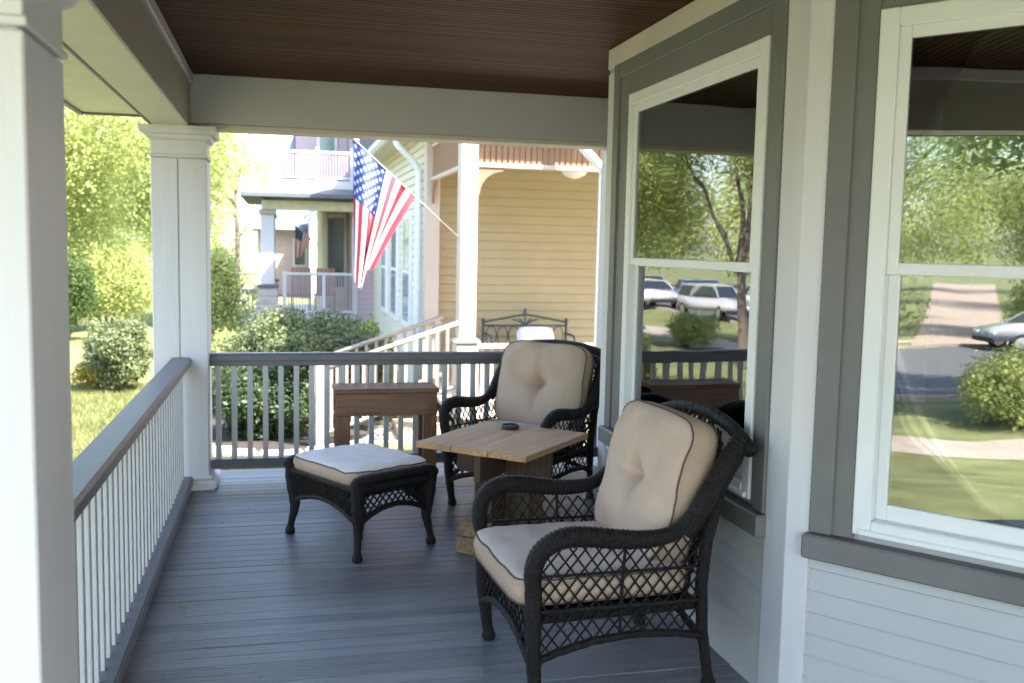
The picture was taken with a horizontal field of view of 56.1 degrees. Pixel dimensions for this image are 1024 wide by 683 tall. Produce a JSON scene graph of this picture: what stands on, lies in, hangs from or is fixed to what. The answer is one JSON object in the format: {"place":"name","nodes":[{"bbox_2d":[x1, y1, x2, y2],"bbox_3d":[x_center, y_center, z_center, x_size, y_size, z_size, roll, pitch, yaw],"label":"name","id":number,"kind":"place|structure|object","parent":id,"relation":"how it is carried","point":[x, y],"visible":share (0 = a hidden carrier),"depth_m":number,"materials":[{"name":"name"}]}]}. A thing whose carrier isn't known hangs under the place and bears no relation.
{"place":"outdoors","nodes":[
{"label":"outdoors","id":0,"kind":"place"},
{"bbox_2d":[71,379,214,460],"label":"grass","id":1,"kind":"structure","parent":0,"point":[105,394],"depth_m":12.76,"materials":[{"name":"green plant"}]},
{"bbox_2d":[66,116,292,244],"label":"sky","id":2,"kind":"structure","parent":0,"point":[289,139],"materials":[{"name":"white"}]},
{"bbox_2d":[249,205,316,298],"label":"grey roof house","id":3,"kind":"structure","parent":0,"point":[287,260],"depth_m":42.16,"materials":[{"name":"painted siding"},{"name":"grey shingle"}]},
{"bbox_2d":[293,239,306,266],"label":"window","id":4,"kind":"structure","parent":3,"relation":"in","point":[301,261],"depth_m":42.27,"materials":[{"name":"clear glass"}]},
{"bbox_2d":[225,136,373,337],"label":"lilac house","id":5,"kind":"structure","parent":0,"point":[316,174],"depth_m":21.64,"materials":[{"name":"white wood"}]},
{"bbox_2d":[294,224,319,257],"bbox_3d":[-5.227,-2.546,24.529,0.675,0.869,0.120,0,6,-14],"label":"flag","id":6,"kind":"object","parent":5,"relation":"attached to","point":[302,239],"visible":1,"depth_m":24.49,"materials":[{"name":"multicoloured fabric"}]},
{"bbox_2d":[314,268,334,310],"bbox_3d":[-4.396,-1.205,22.581,0.480,1.050,0.500,0,6,-14],"label":"wooden chair","id":7,"kind":"object","parent":5,"relation":"on","point":[325,270],"visible":0.56,"depth_m":22.33,"materials":[{"name":"beige wood"}]},
{"bbox_2d":[317,137,336,181],"bbox_3d":[-4.586,-4.644,23.807,0.500,1.350,0.080,0,6,-14],"label":"window","id":8,"kind":"structure","parent":5,"relation":"in","point":[324,143],"depth_m":23.78,"materials":[{"name":"white glass"}]},
{"bbox_2d":[324,214,345,304],"bbox_3d":[-4.367,-2.018,23.715,0.530,2.250,0.080,0,6,-14],"label":"door","id":9,"kind":"structure","parent":5,"relation":"in","point":[334,224],"depth_m":23.65,"materials":[{"name":"grey glass"}]},
{"bbox_2d":[290,268,310,310],"bbox_3d":[-4.920,-1.198,22.404,0.480,1.050,0.500,0,6,-14],"label":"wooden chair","id":10,"kind":"object","parent":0,"point":[301,270],"visible":0.63,"depth_m":22.15,"materials":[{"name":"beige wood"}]},
{"bbox_2d":[69,243,586,469],"bbox_3d":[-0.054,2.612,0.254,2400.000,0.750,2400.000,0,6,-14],"label":"ground","id":11,"kind":"structure","parent":0,"point":[249,259],"depth_m":25.55,"materials":[{"name":"green plant"}]},
{"bbox_2d":[68,251,104,338],"bbox_3d":[-10.306,-1.050,22.185,1.749,2.201,1.939,0,6,-14],"label":"broad shrub","id":12,"kind":"object","parent":11,"relation":"on","point":[81,291],"visible":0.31,"depth_m":22.01,"materials":[{"name":"green plant"}]},
{"bbox_2d":[71,361,107,389],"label":"shrub","id":13,"kind":"object","parent":11,"relation":"on","point":[89,377],"visible":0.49,"depth_m":14.36,"materials":[{"name":"green plant"}]},
{"bbox_2d":[64,108,150,286],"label":"street tree","id":14,"kind":"object","parent":11,"relation":"on","point":[107,221],"visible":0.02,"depth_m":59.80,"materials":[{"name":"green plant"}]},
{"bbox_2d":[67,228,152,329],"bbox_3d":[-10.884,-1.600,25.382,3.400,2.871,2.773,-3,7,-38],"label":"broad shrub","id":15,"kind":"object","parent":11,"relation":"on","point":[121,267],"visible":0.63,"depth_m":25.14,"materials":[{"name":"green plant"}]},
{"bbox_2d":[79,315,153,391],"bbox_3d":[-5.881,0.190,14.292,1.049,1.170,1.142,0,6,-14],"label":"round shrub","id":16,"kind":"object","parent":11,"relation":"on","point":[123,356],"visible":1,"depth_m":14.10,"materials":[{"name":"green plant"}]},
{"bbox_2d":[64,106,212,260],"bbox_3d":[-12.039,-4.949,24.595,8.276,9.956,8.235,6,7,38],"label":"street tree","id":17,"kind":"object","parent":11,"relation":"on","point":[86,140],"visible":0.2,"depth_m":24.30,"materials":[{"name":"green plant"}]},
{"bbox_2d":[67,213,223,260],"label":"distant woods","id":18,"kind":"object","parent":11,"relation":"on","point":[136,241],"depth_m":76.89,"materials":[{"name":"green plant"}]},
{"bbox_2d":[90,117,268,252],"bbox_3d":[-12.541,-6.467,35.709,6.840,10.248,7.550,0,6,-14],"label":"street tree","id":19,"kind":"object","parent":11,"relation":"on","point":[219,157],"visible":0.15,"depth_m":34.92,"materials":[{"name":"green plant"}]},
{"bbox_2d":[213,446,231,455],"bbox_3d":[-3.057,1.171,10.201,0.220,0.111,0.110,2,6,10],"label":"edging stone","id":20,"kind":"object","parent":11,"relation":"on","point":[226,449],"visible":0.37,"depth_m":10.15,"materials":[{"name":"beige stone"}]},
{"bbox_2d":[211,326,242,397],"bbox_3d":[-4.070,0.357,13.746,0.892,1.180,1.282,0,6,-14],"label":"shrub","id":21,"kind":"object","parent":11,"relation":"on","point":[221,335],"visible":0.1,"depth_m":13.46,"materials":[{"name":"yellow plant"}]},
{"bbox_2d":[210,233,262,351],"bbox_3d":[-5.800,-0.806,18.691,1.536,2.581,1.836,2,6,7],"label":"broad shrub","id":22,"kind":"object","parent":11,"relation":"on","point":[224,275],"visible":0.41,"depth_m":18.46,"materials":[{"name":"green plant"}]},
{"bbox_2d":[238,448,256,455],"bbox_3d":[-2.804,1.187,10.123,0.220,0.105,0.110,0,6,-8],"label":"edging stone","id":23,"kind":"object","parent":11,"relation":"on","point":[243,451],"visible":0.37,"depth_m":10.08,"materials":[{"name":"beige stone"}]},
{"bbox_2d":[210,133,290,274],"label":"street tree","id":24,"kind":"object","parent":11,"relation":"on","point":[236,214],"visible":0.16,"depth_m":66.74,"materials":[{"name":"green plant"}]},
{"bbox_2d":[258,450,278,455],"bbox_3d":[-2.555,1.196,10.111,0.220,0.099,0.110,0,6,-10],"label":"edging stone","id":25,"kind":"object","parent":11,"relation":"on","point":[270,451],"visible":0.42,"depth_m":10.08,"materials":[{"name":"white stone"}]},
{"bbox_2d":[284,449,303,454],"bbox_3d":[-2.318,1.197,10.167,0.220,0.097,0.110,-2,6,-30],"label":"edging stone","id":26,"kind":"object","parent":11,"relation":"on","point":[291,451],"visible":0.29,"depth_m":10.13,"materials":[{"name":"white stone"}]},
{"bbox_2d":[212,406,380,454],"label":"flower bed soil","id":27,"kind":"structure","parent":11,"relation":"on","point":[288,441],"depth_m":11.06,"materials":[{"name":"brown soil"}]},
{"bbox_2d":[212,372,333,440],"bbox_3d":[-2.905,0.769,11.305,1.602,0.852,1.294,0,6,-14],"label":"shrub","id":28,"kind":"object","parent":27,"relation":"on","point":[226,408],"visible":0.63,"depth_m":10.95,"materials":[{"name":"green plant"}]},
{"bbox_2d":[212,302,398,416],"bbox_3d":[-2.823,0.259,12.734,2.646,1.587,2.266,0,6,-14],"label":"round shrub","id":29,"kind":"object","parent":27,"relation":"on","point":[285,331],"visible":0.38,"depth_m":12.29,"materials":[{"name":"green plant"}]},
{"bbox_2d":[305,445,323,450],"bbox_3d":[-2.101,1.181,10.287,0.220,0.113,0.110,-2,7,-32],"label":"edging stone","id":30,"kind":"object","parent":11,"relation":"on","point":[316,447],"visible":0.24,"depth_m":10.27,"materials":[{"name":"beige stone"}]},
{"bbox_2d":[361,435,376,442],"bbox_3d":[-1.635,1.129,10.991,0.110,0.100,0.220,4,6,25],"label":"edging stone","id":31,"kind":"object","parent":11,"relation":"on","point":[364,439],"visible":0.4,"depth_m":10.90,"materials":[{"name":"beige stone"}]},
{"bbox_2d":[354,313,393,382],"bbox_3d":[-2.048,0.243,13.859,0.712,1.301,0.836,0,6,-14],"label":"shrub","id":32,"kind":"object","parent":11,"relation":"on","point":[375,331],"visible":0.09,"depth_m":13.81,"materials":[{"name":"green plant"}]},
{"bbox_2d":[374,428,382,436],"bbox_3d":[-1.559,1.094,11.312,0.110,0.111,0.220,2,6,9],"label":"edging stone","id":33,"kind":"object","parent":11,"relation":"on","point":[378,432],"visible":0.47,"depth_m":11.22,"materials":[{"name":"beige stone"}]},
{"bbox_2d":[314,139,601,445],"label":"yellow house","id":34,"kind":"structure","parent":11,"relation":"on","point":[522,223],"depth_m":13.87,"materials":[{"name":"yellow wood"}]},
{"bbox_2d":[381,242,388,313],"bbox_3d":[-2.566,-1.531,19.355,0.066,1.900,0.950,0,6,-14],"label":"window","id":35,"kind":"structure","parent":34,"relation":"in","point":[384,257],"depth_m":19.07,"materials":[{"name":"white glass"}]},
{"bbox_2d":[390,224,399,320],"bbox_3d":[-2.148,-1.354,17.613,0.066,1.900,0.950,0,6,-14],"label":"window","id":36,"kind":"structure","parent":34,"relation":"in","point":[394,284],"depth_m":17.31,"materials":[{"name":"white glass"}]},
{"bbox_2d":[349,138,459,289],"bbox_3d":[-1.182,-1.405,10.612,1.254,1.695,0.276,0,6,-14],"label":"flag","id":37,"kind":"object","parent":34,"relation":"attached to","point":[383,197],"visible":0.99,"depth_m":10.51,"materials":[{"name":"multicoloured fabric"}]},
{"bbox_2d":[402,212,412,326],"bbox_3d":[-1.729,-1.176,15.872,0.066,1.900,0.950,0,6,-14],"label":"window","id":38,"kind":"structure","parent":34,"relation":"in","point":[407,265],"depth_m":15.60,"materials":[{"name":"white glass"}]},
{"bbox_2d":[481,308,574,343],"bbox_3d":[0.233,0.073,13.466,1.280,1.060,0.535,0,6,-14],"label":"iron bench","id":39,"kind":"object","parent":34,"relation":"on","point":[525,323],"visible":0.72,"depth_m":13.62,"materials":[{"name":"black metal"}]},
{"bbox_2d":[517,326,553,340],"bbox_3d":[0.336,-0.008,13.593,0.542,0.407,0.208,0,6,-14],"label":"white pillow","id":40,"kind":"object","parent":39,"relation":"on","point":[532,332],"visible":0.48,"depth_m":13.54,"materials":[{"name":"fabric"}]},
{"bbox_2d":[593,0,1023,682],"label":"house","id":41,"kind":"structure","parent":11,"relation":"on","point":[811,258],"depth_m":3.11,"materials":[{"name":"paint"}]},
{"bbox_2d":[59,0,1023,149],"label":"porch roof","id":42,"kind":"structure","parent":41,"relation":"attached to","point":[529,73],"depth_m":5.03,"materials":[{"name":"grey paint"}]},
{"bbox_2d":[619,35,771,499],"bbox_3d":[0.723,-0.300,3.921,0.102,1.580,1.330,0,6,-14],"label":"window","id":43,"kind":"structure","parent":41,"relation":"in","point":[697,145],"depth_m":3.80,"materials":[{"name":"white plastic"}]},
{"bbox_2d":[852,0,1023,568],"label":"window","id":44,"kind":"structure","parent":41,"relation":"in","point":[909,489],"depth_m":2.83,"materials":[{"name":"white plastic"}]},
{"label":"porch floor base","id":45,"kind":"structure","parent":11,"relation":"on","visible":0},
{"bbox_2d":[121,459,748,682],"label":"porch floor","id":46,"kind":"structure","parent":45,"relation":"on","point":[323,610],"depth_m":3.95,"materials":[{"name":"paint"}]},
{"bbox_2d":[0,0,78,682],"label":"porch column","id":47,"kind":"structure","parent":46,"relation":"on","point":[38,633],"depth_m":1.71,"materials":[{"name":"paint"}]},
{"bbox_2d":[138,123,219,490],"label":"porch column","id":48,"kind":"structure","parent":46,"relation":"on","point":[179,155],"depth_m":5.70,"materials":[{"name":"paint"}]},
{"bbox_2d":[73,357,192,682],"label":"porch railing","id":49,"kind":"object","parent":48,"relation":"attached to","point":[132,486],"visible":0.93,"depth_m":3.56,"materials":[{"name":"grey paint"}]},
{"bbox_2d":[209,351,598,468],"bbox_3d":[-0.630,0.428,6.259,2.555,0.723,0.085,0,6,-14],"label":"porch railing","id":50,"kind":"object","parent":48,"relation":"attached to","point":[296,360],"visible":0.44,"depth_m":6.08,"materials":[{"name":"grey paint"}]},
{"bbox_2d":[283,443,438,563],"bbox_3d":[-0.779,0.788,4.910,0.526,0.451,0.659,-4,8,-44],"label":"wicker ottoman","id":51,"kind":"object","parent":46,"relation":"on","point":[357,473],"visible":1,"depth_m":4.74,"materials":[{"name":"black wicker"}]},
{"bbox_2d":[332,382,438,465],"bbox_3d":[-0.785,0.591,5.933,0.630,0.642,0.270,0,6,-14],"label":"wooden console","id":52,"kind":"object","parent":46,"relation":"on","point":[419,399],"visible":0.74,"depth_m":5.81,"materials":[{"name":"brown wood"}]},
{"bbox_2d":[416,421,587,555],"bbox_3d":[-0.044,0.756,4.925,0.619,0.540,0.706,4,6,29],"label":"wooden table","id":53,"kind":"object","parent":46,"relation":"on","point":[486,451],"visible":0.67,"depth_m":4.81,"materials":[{"name":"brown wood"}]},
{"bbox_2d":[501,423,519,428],"bbox_3d":[-0.009,0.454,5.140,0.100,0.020,0.100,0,6,-14],"label":"ashtray","id":54,"kind":"object","parent":53,"relation":"on","point":[510,426],"visible":1,"depth_m":5.11,"materials":[{"name":"stone"}]},
{"bbox_2d":[438,339,600,505],"bbox_3d":[0.085,0.483,5.698,0.779,0.942,0.843,5,7,32],"label":"wicker armchair","id":55,"kind":"object","parent":46,"relation":"on","point":[547,383],"visible":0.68,"depth_m":5.71,"materials":[{"name":"beige fabric"}]},
{"bbox_2d":[472,399,757,682],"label":"wicker armchair","id":56,"kind":"object","parent":46,"relation":"on","point":[662,478],"visible":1,"depth_m":3.23,"materials":[{"name":"wicker"}]},
{"bbox_2d":[213,447,453,469],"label":"grass","id":57,"kind":"structure","parent":0,"point":[407,450],"depth_m":9.95,"materials":[{"name":"green plant"}]}
]}

